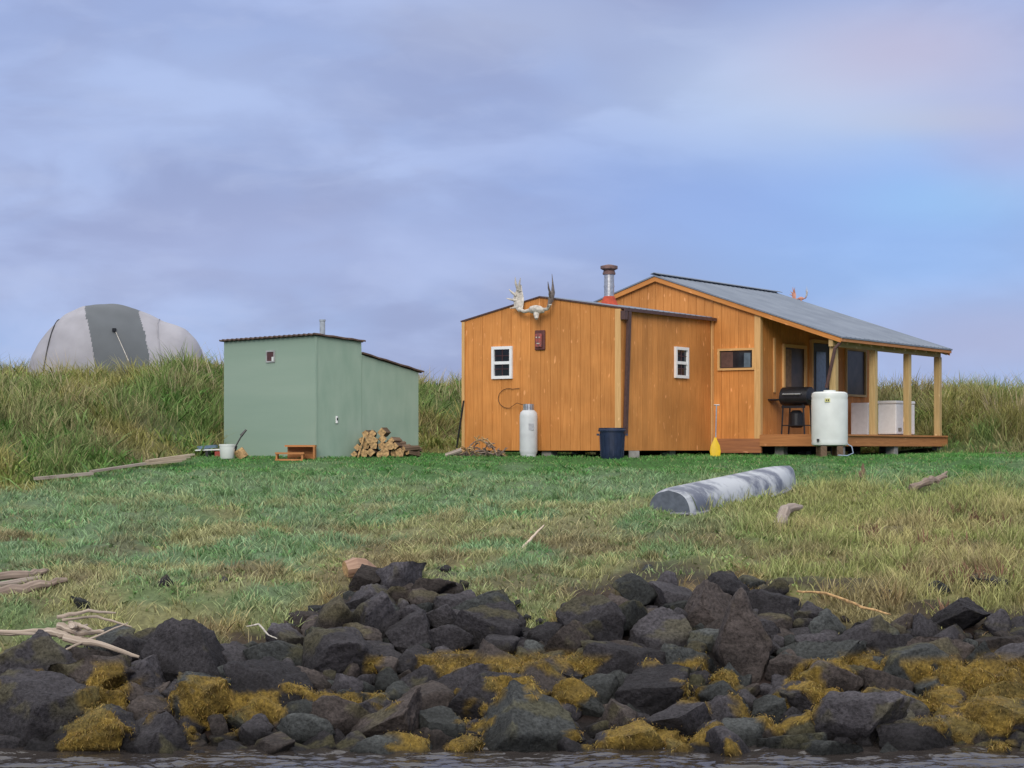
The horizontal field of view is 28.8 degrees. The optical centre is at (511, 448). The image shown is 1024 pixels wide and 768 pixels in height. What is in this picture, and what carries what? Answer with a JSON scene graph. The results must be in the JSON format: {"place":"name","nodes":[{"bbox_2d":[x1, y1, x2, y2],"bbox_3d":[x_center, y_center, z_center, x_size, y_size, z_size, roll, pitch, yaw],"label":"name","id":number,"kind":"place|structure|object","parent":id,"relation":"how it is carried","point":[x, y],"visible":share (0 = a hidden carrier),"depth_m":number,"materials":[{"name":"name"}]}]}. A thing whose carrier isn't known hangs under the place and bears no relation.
{"place":"outdoors","nodes":[
{"label":"outdoors","id":0,"kind":"place"},
{"bbox_2d":[0,372,1023,740],"bbox_3d":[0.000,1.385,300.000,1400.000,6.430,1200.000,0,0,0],"label":"ground","id":1,"kind":"structure","parent":0,"point":[160,600],"depth_m":28.45,"materials":[{"name":"green plant"}]},
{"bbox_2d":[0,576,40,586],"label":"driftwood log","id":2,"kind":"object","parent":1,"relation":"on","point":[13,581],"visible":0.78,"depth_m":24.71,"materials":[{"name":"brown wood"}]},
{"bbox_2d":[0,568,48,580],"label":"driftwood log","id":3,"kind":"object","parent":1,"relation":"on","point":[11,574],"visible":0.96,"depth_m":24.92,"materials":[{"name":"beige wood"}]},
{"bbox_2d":[0,577,67,595],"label":"driftwood log","id":4,"kind":"object","parent":1,"relation":"on","point":[29,586],"visible":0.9,"depth_m":24.38,"materials":[{"name":"beige wood"}]},
{"bbox_2d":[33,472,93,479],"bbox_3d":[-7.600,0.458,33.750,1.063,0.128,0.130,0,0,-41],"label":"weathered plank","id":5,"kind":"object","parent":1,"relation":"on","point":[65,475],"visible":1,"depth_m":33.70,"materials":[{"name":"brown wood"}]},
{"bbox_2d":[28,304,203,377],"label":"dome tent","id":6,"kind":"object","parent":1,"relation":"on","point":[102,333],"visible":0.77,"depth_m":48.06,"materials":[{"name":"grey fabric"}]},
{"bbox_2d":[89,463,145,471],"bbox_3d":[-6.875,0.323,34.750,0.100,0.168,1.172,0,0,40],"label":"weathered plank","id":7,"kind":"object","parent":1,"relation":"on","point":[118,467],"visible":1,"depth_m":34.71,"materials":[{"name":"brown wood"}]},
{"bbox_2d":[146,460,181,464],"bbox_3d":[-6.450,0.254,36.450,0.090,0.092,1.082,0,0,34],"label":"weathered plank","id":8,"kind":"object","parent":1,"relation":"on","point":[163,462],"visible":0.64,"depth_m":36.46,"materials":[{"name":"beige wood"}]},
{"bbox_2d":[143,458,185,462],"bbox_3d":[-6.395,0.225,36.570,0.090,0.106,1.087,0,0,34],"label":"weathered plank","id":9,"kind":"object","parent":8,"relation":"on","point":[165,460],"visible":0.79,"depth_m":36.56,"materials":[{"name":"beige wood"}]},
{"bbox_2d":[145,456,190,461],"bbox_3d":[-6.340,0.183,36.690,0.090,0.094,1.093,0,0,35],"label":"weathered plank","id":10,"kind":"object","parent":9,"relation":"on","point":[168,459],"visible":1,"depth_m":36.64,"materials":[{"name":"beige wood"}]},
{"bbox_2d":[149,454,194,459],"bbox_3d":[-6.285,0.152,36.810,0.090,0.131,1.099,0,0,35],"label":"weathered plank","id":11,"kind":"object","parent":10,"relation":"on","point":[185,455],"visible":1,"depth_m":36.83,"materials":[{"name":"beige wood"}]},
{"bbox_2d":[195,445,219,456],"bbox_3d":[-5.850,0.062,38.825,0.600,0.290,0.650,0,0,0],"label":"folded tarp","id":12,"kind":"object","parent":1,"relation":"on","point":[207,448],"visible":0.64,"depth_m":38.70,"materials":[{"name":"plastic"}]},
{"bbox_2d":[219,444,235,458],"bbox_3d":[-5.450,0.049,38.100,0.321,0.280,0.320,0,0,0],"label":"bucket","id":13,"kind":"object","parent":1,"relation":"on","point":[227,451],"visible":1,"depth_m":37.98,"materials":[{"name":"white plastic"}]},
{"bbox_2d":[234,447,247,458],"bbox_3d":[-5.187,0.093,38.096,0.286,0.263,0.202,0,0,0],"label":"stump","id":14,"kind":"object","parent":1,"relation":"on","point":[241,453],"visible":0.96,"depth_m":38.01,"materials":[{"name":"brown wood"}]},
{"bbox_2d":[235,429,246,450],"bbox_3d":[-5.273,-0.134,38.341,0.329,0.501,0.112,0,0,-21],"label":"garden shovel","id":15,"kind":"object","parent":1,"relation":"on","point":[243,433],"visible":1,"depth_m":38.32,"materials":[{"name":"black metal"}]},
{"bbox_2d":[275,445,316,460],"bbox_3d":[-4.130,0.081,38.060,0.740,0.315,0.560,0,0,0],"label":"wooden step","id":16,"kind":"object","parent":1,"relation":"on","point":[303,451],"visible":0.86,"depth_m":38.14,"materials":[{"name":"brown wood"}]},
{"bbox_2d":[219,319,423,457],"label":"green shed","id":17,"kind":"structure","parent":1,"relation":"on","point":[330,395],"depth_m":39.39,"materials":[{"name":"paint"}]},
{"bbox_2d":[267,352,272,360],"bbox_3d":[-4.797,-1.840,39.573,0.008,0.180,0.230,0,0,-43],"label":"window pane","id":18,"kind":"structure","parent":17,"relation":"in","point":[269,354],"depth_m":39.59,"materials":[{"name":"black glass"}]},
{"bbox_2d":[266,350,274,362],"bbox_3d":[-4.802,-1.840,39.569,0.020,0.240,0.289,0,0,-43],"label":"window frame","id":19,"kind":"structure","parent":17,"relation":"in","point":[273,351],"depth_m":39.53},
{"bbox_2d":[342,557,375,577],"bbox_3d":[-1.910,1.519,25.391,0.492,0.276,0.278,0,0,-27],"label":"driftwood log","id":20,"kind":"object","parent":1,"relation":"on","point":[350,567],"visible":0.57,"depth_m":25.26,"materials":[{"name":"brown wood"}]},
{"bbox_2d":[0,470,743,646],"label":"slope grass","id":21,"kind":"structure","parent":1,"relation":"on","point":[306,542],"depth_m":27.55,"materials":[{"name":"green plant"}]},
{"bbox_2d":[351,427,421,457],"bbox_3d":[-2.457,-0.123,39.044,1.379,0.603,0.683,0,0,0],"label":"firewood pile","id":22,"kind":"object","parent":1,"relation":"on","point":[396,446],"visible":0.98,"depth_m":38.81,"materials":[{"name":"brown wood"}]},
{"bbox_2d":[456,400,463,448],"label":"leaning pole","id":23,"kind":"object","parent":1,"relation":"on","point":[460,425],"visible":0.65,"depth_m":41.06,"materials":[{"name":"black metal"}]},
{"bbox_2d":[445,435,507,456],"bbox_3d":[-0.686,-0.002,39.874,1.292,0.562,0.848,0,0,0],"label":"brush pile","id":24,"kind":"object","parent":1,"relation":"on","point":[467,451],"visible":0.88,"depth_m":39.73,"materials":[{"name":"brown wood"}]},
{"bbox_2d":[0,561,1023,756],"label":"riprap boulders","id":25,"kind":"object","parent":1,"relation":"on","point":[730,620],"visible":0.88,"depth_m":21.34,"materials":[{"name":"grey stone"}]},
{"bbox_2d":[0,630,88,638],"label":"driftwood log","id":26,"kind":"object","parent":25,"relation":"on","point":[17,633],"visible":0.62,"depth_m":22.13,"materials":[{"name":"beige wood"}]},
{"bbox_2d":[56,622,104,635],"bbox_3d":[-4.834,2.029,22.296,0.603,0.160,0.099,0,0,22],"label":"driftwood log","id":27,"kind":"object","parent":26,"relation":"on","point":[62,626],"visible":0.92,"depth_m":22.28,"materials":[{"name":"beige wood"}]},
{"bbox_2d":[0,628,59,635],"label":"driftwood log","id":28,"kind":"object","parent":27,"relation":"on","point":[30,630],"visible":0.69,"depth_m":22.34,"materials":[{"name":"beige wood"}]},
{"bbox_2d":[69,622,87,630],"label":"driftwood log","id":29,"kind":"object","parent":27,"relation":"on","point":[73,626],"visible":0.81,"depth_m":22.14,"materials":[{"name":"beige wood"}]},
{"bbox_2d":[68,621,91,630],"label":"driftwood log","id":30,"kind":"object","parent":27,"relation":"on","point":[80,625],"visible":0.83,"depth_m":22.17,"materials":[{"name":"beige wood"}]},
{"bbox_2d":[44,627,81,638],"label":"driftwood log","id":31,"kind":"object","parent":25,"relation":"on","point":[53,632],"visible":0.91,"depth_m":22.13,"materials":[{"name":"beige wood"}]},
{"bbox_2d":[62,615,131,626],"bbox_3d":[-4.703,1.949,22.551,0.815,0.134,0.038,0,0,7],"label":"driftwood log","id":32,"kind":"object","parent":25,"relation":"on","point":[90,616],"visible":0.96,"depth_m":22.54,"materials":[{"name":"beige wood"}]},
{"bbox_2d":[57,609,115,618],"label":"driftwood log","id":33,"kind":"object","parent":32,"relation":"on","point":[65,615],"visible":1,"depth_m":22.40,"materials":[{"name":"beige wood"}]},
{"bbox_2d":[66,623,127,649],"bbox_3d":[-4.607,2.080,22.057,0.786,0.277,0.038,0,0,-40],"label":"driftwood log","id":34,"kind":"object","parent":25,"relation":"on","point":[80,643],"visible":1,"depth_m":22.06,"materials":[{"name":"beige wood"}]},
{"bbox_2d":[62,634,139,657],"bbox_3d":[-4.529,2.174,21.956,0.871,0.255,0.092,0,0,5],"label":"driftwood log","id":35,"kind":"object","parent":25,"relation":"on","point":[75,640],"visible":0.98,"depth_m":21.93,"materials":[{"name":"beige wood"}]},
{"bbox_2d":[246,623,276,638],"bbox_3d":[-2.809,2.039,22.350,0.485,0.161,0.041,0,0,42],"label":"driftwood branch","id":36,"kind":"object","parent":25,"relation":"on","point":[263,629],"visible":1,"depth_m":22.33,"materials":[{"name":"beige wood"}]},
{"bbox_2d":[42,649,1023,755],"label":"rockweed","id":37,"kind":"object","parent":25,"relation":"on","point":[584,672],"visible":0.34,"depth_m":20.84,"materials":[{"name":"yellow plant"}]},
{"bbox_2d":[797,590,890,614],"bbox_3d":[3.893,1.792,23.324,1.101,0.270,0.168,0,0,16],"label":"driftwood log","id":38,"kind":"object","parent":25,"relation":"on","point":[844,599],"visible":1,"depth_m":23.36,"materials":[{"name":"brown wood"}]},
{"bbox_2d":[0,340,1023,495],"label":"bank grass","id":39,"kind":"structure","parent":1,"relation":"on","point":[1007,412],"depth_m":42.50,"materials":[{"name":"green plant"}]},
{"bbox_2d":[0,354,1023,650],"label":"forb leaves","id":40,"kind":"object","parent":1,"relation":"on","point":[16,464],"visible":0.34,"depth_m":36.01,"materials":[{"name":"green plant"}]},
{"bbox_2d":[498,388,536,456],"bbox_3d":[0.146,-0.532,40.118,0.356,1.408,1.236,0,0,-27],"label":"propane tank","id":41,"kind":"object","parent":1,"relation":"on","point":[528,429],"visible":0.9,"depth_m":39.60,"materials":[{"name":"white metal"}]},
{"bbox_2d":[518,525,543,549],"bbox_3d":[0.280,1.228,27.496,0.046,0.332,1.067,0,0,20],"label":"driftwood log","id":42,"kind":"object","parent":1,"relation":"on","point":[534,535],"visible":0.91,"depth_m":27.51,"materials":[{"name":"beige wood"}]},
{"bbox_2d":[596,428,627,458],"bbox_3d":[1.930,-0.107,38.350,0.541,0.600,0.541,0,0,-39],"label":"trash can","id":43,"kind":"object","parent":1,"relation":"on","point":[612,442],"visible":0.96,"depth_m":38.15,"materials":[{"name":"blue plastic"}]},
{"bbox_2d":[628,451,638,457],"bbox_3d":[2.370,0.103,38.700,0.200,0.140,0.200,0,0,0],"label":"concrete block","id":44,"kind":"object","parent":1,"relation":"on","point":[632,454],"depth_m":38.60,"materials":[{"name":"grey concrete"}]},
{"bbox_2d":[460,264,952,456],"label":"wooden cabin","id":45,"kind":"object","parent":1,"relation":"on","point":[662,364],"visible":0.91,"depth_m":41.09,"materials":[{"name":"brown wood"}]},
{"bbox_2d":[491,346,512,378],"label":"front window frame","id":46,"kind":"structure","parent":45,"relation":"in","point":[510,362],"depth_m":40.52,"materials":[{"name":"white paint"}]},
{"bbox_2d":[495,349,508,375],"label":"front window glass","id":47,"kind":"structure","parent":45,"relation":"in","point":[498,368],"depth_m":40.57,"materials":[{"name":"black glass"}]},
{"bbox_2d":[506,276,554,319],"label":"moose antlers","id":48,"kind":"object","parent":45,"relation":"attached to","point":[536,311],"visible":1,"depth_m":39.95},
{"bbox_2d":[535,330,544,349],"bbox_3d":[0.552,-2.190,40.020,0.240,0.400,0.098,0,0,33],"label":"carved wall mask","id":49,"kind":"object","parent":45,"relation":"attached to","point":[539,339],"visible":1,"depth_m":39.98,"materials":[{"name":"red wood"}]},
{"bbox_2d":[674,347,688,378],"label":"side window frame","id":50,"kind":"structure","parent":45,"relation":"in","point":[676,362],"depth_m":40.93,"materials":[{"name":"white paint"}]},
{"bbox_2d":[678,350,685,374],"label":"side window glass","id":51,"kind":"structure","parent":45,"relation":"in","point":[679,351],"depth_m":41.09,"materials":[{"name":"black glass"}]},
{"bbox_2d":[717,348,753,370],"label":"gable window frame","id":52,"kind":"structure","parent":45,"relation":"in","point":[729,349],"depth_m":41.92,"materials":[{"name":"brown wood"}]},
{"bbox_2d":[720,350,751,367],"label":"gable window glass","id":53,"kind":"structure","parent":45,"relation":"in","point":[738,355],"depth_m":41.89,"materials":[{"name":"black glass"}]},
{"bbox_2d":[768,387,814,433],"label":"barbecue grill","id":54,"kind":"object","parent":45,"relation":"on","point":[794,397],"visible":0.87,"depth_m":41.65,"materials":[{"name":"black metal"}]},
{"bbox_2d":[782,344,806,387],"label":"porch window frame","id":55,"kind":"structure","parent":45,"relation":"in","point":[784,346],"depth_m":42.68,"materials":[{"name":"brown wood"}]},
{"bbox_2d":[786,347,803,386],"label":"porch window glass","id":56,"kind":"structure","parent":45,"relation":"in","point":[797,355],"depth_m":43.15,"materials":[{"name":"grey glass"}]},
{"bbox_2d":[789,288,807,300],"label":"moose antlers","id":57,"kind":"object","parent":45,"relation":"attached to","point":[794,296],"visible":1,"depth_m":47.61},
{"bbox_2d":[814,343,828,391],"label":"door frame","id":58,"kind":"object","parent":45,"relation":"in","point":[818,347],"depth_m":44.07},
{"bbox_2d":[845,348,866,396],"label":"porch rear window frame","id":59,"kind":"structure","parent":45,"relation":"in","point":[846,349],"depth_m":45.64,"materials":[{"name":"brown wood"}]},
{"bbox_2d":[848,350,863,394],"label":"porch rear window glass","id":60,"kind":"structure","parent":45,"relation":"in","point":[855,358],"depth_m":45.76,"materials":[{"name":"grey glass"}]},
{"bbox_2d":[851,403,868,434],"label":"white cabinet","id":61,"kind":"object","parent":45,"relation":"on","point":[859,418],"visible":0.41,"depth_m":44.75,"materials":[{"name":"metal"}]},
{"bbox_2d":[878,401,914,434],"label":"chest freezer","id":62,"kind":"object","parent":45,"relation":"on","point":[890,417],"visible":0.77,"depth_m":44.81,"materials":[{"name":"white paint"}]},
{"bbox_2d":[710,404,720,456],"bbox_3d":[4.080,-0.350,39.974,0.220,1.093,0.097,0,0,0],"label":"paddle","id":63,"kind":"object","parent":1,"relation":"on","point":[715,450],"visible":0.77,"depth_m":39.94,"materials":[{"name":"yellow plastic"}]},
{"bbox_2d":[650,466,795,516],"bbox_3d":[3.557,0.660,32.107,0.888,0.757,3.945,0,0,36],"label":"overturned skiff","id":64,"kind":"object","parent":1,"relation":"on","point":[677,499],"visible":0.89,"depth_m":31.25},
{"bbox_2d":[774,503,802,524],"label":"driftwood log","id":65,"kind":"object","parent":1,"relation":"on","point":[785,511],"visible":0.84,"depth_m":29.34,"materials":[{"name":"brown wood"}]},
{"bbox_2d":[594,462,1023,616],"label":"meadow grass","id":66,"kind":"structure","parent":1,"relation":"on","point":[1013,533],"depth_m":27.69,"materials":[{"name":"green plant"}]},
{"bbox_2d":[811,390,852,457],"bbox_3d":[6.315,-0.473,39.275,0.807,1.374,0.767,0,0,0],"label":"water tank","id":67,"kind":"object","parent":1,"relation":"on","point":[829,417],"visible":1,"depth_m":39.00,"materials":[{"name":"white plastic"}]},
{"bbox_2d":[858,463,864,477],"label":"driftwood log","id":68,"kind":"object","parent":1,"relation":"on","point":[862,469],"visible":0.79,"depth_m":34.21,"materials":[{"name":"wood"}]},
{"bbox_2d":[908,474,947,490],"bbox_3d":[6.886,0.556,32.893,0.958,0.282,0.171,0,0,-41],"label":"driftwood log","id":69,"kind":"object","parent":1,"relation":"on","point":[926,482],"visible":0.95,"depth_m":32.78,"materials":[{"name":"beige wood"}]},
{"bbox_2d":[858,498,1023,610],"bbox_3d":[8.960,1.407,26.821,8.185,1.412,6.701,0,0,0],"label":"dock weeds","id":70,"kind":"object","parent":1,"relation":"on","point":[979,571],"visible":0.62,"depth_m":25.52,"materials":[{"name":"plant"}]},
{"bbox_2d":[0,740,1023,767],"bbox_3d":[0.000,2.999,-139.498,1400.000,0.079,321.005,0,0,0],"label":"water","id":71,"kind":"structure","parent":0,"point":[953,756],"depth_m":19.25,"materials":[{"name":"grey liquid"}]},
{"bbox_2d":[0,0,1023,390],"label":"sky","id":72,"kind":"structure","parent":0,"point":[384,172],"materials":[{"name":"blue"}]}
]}

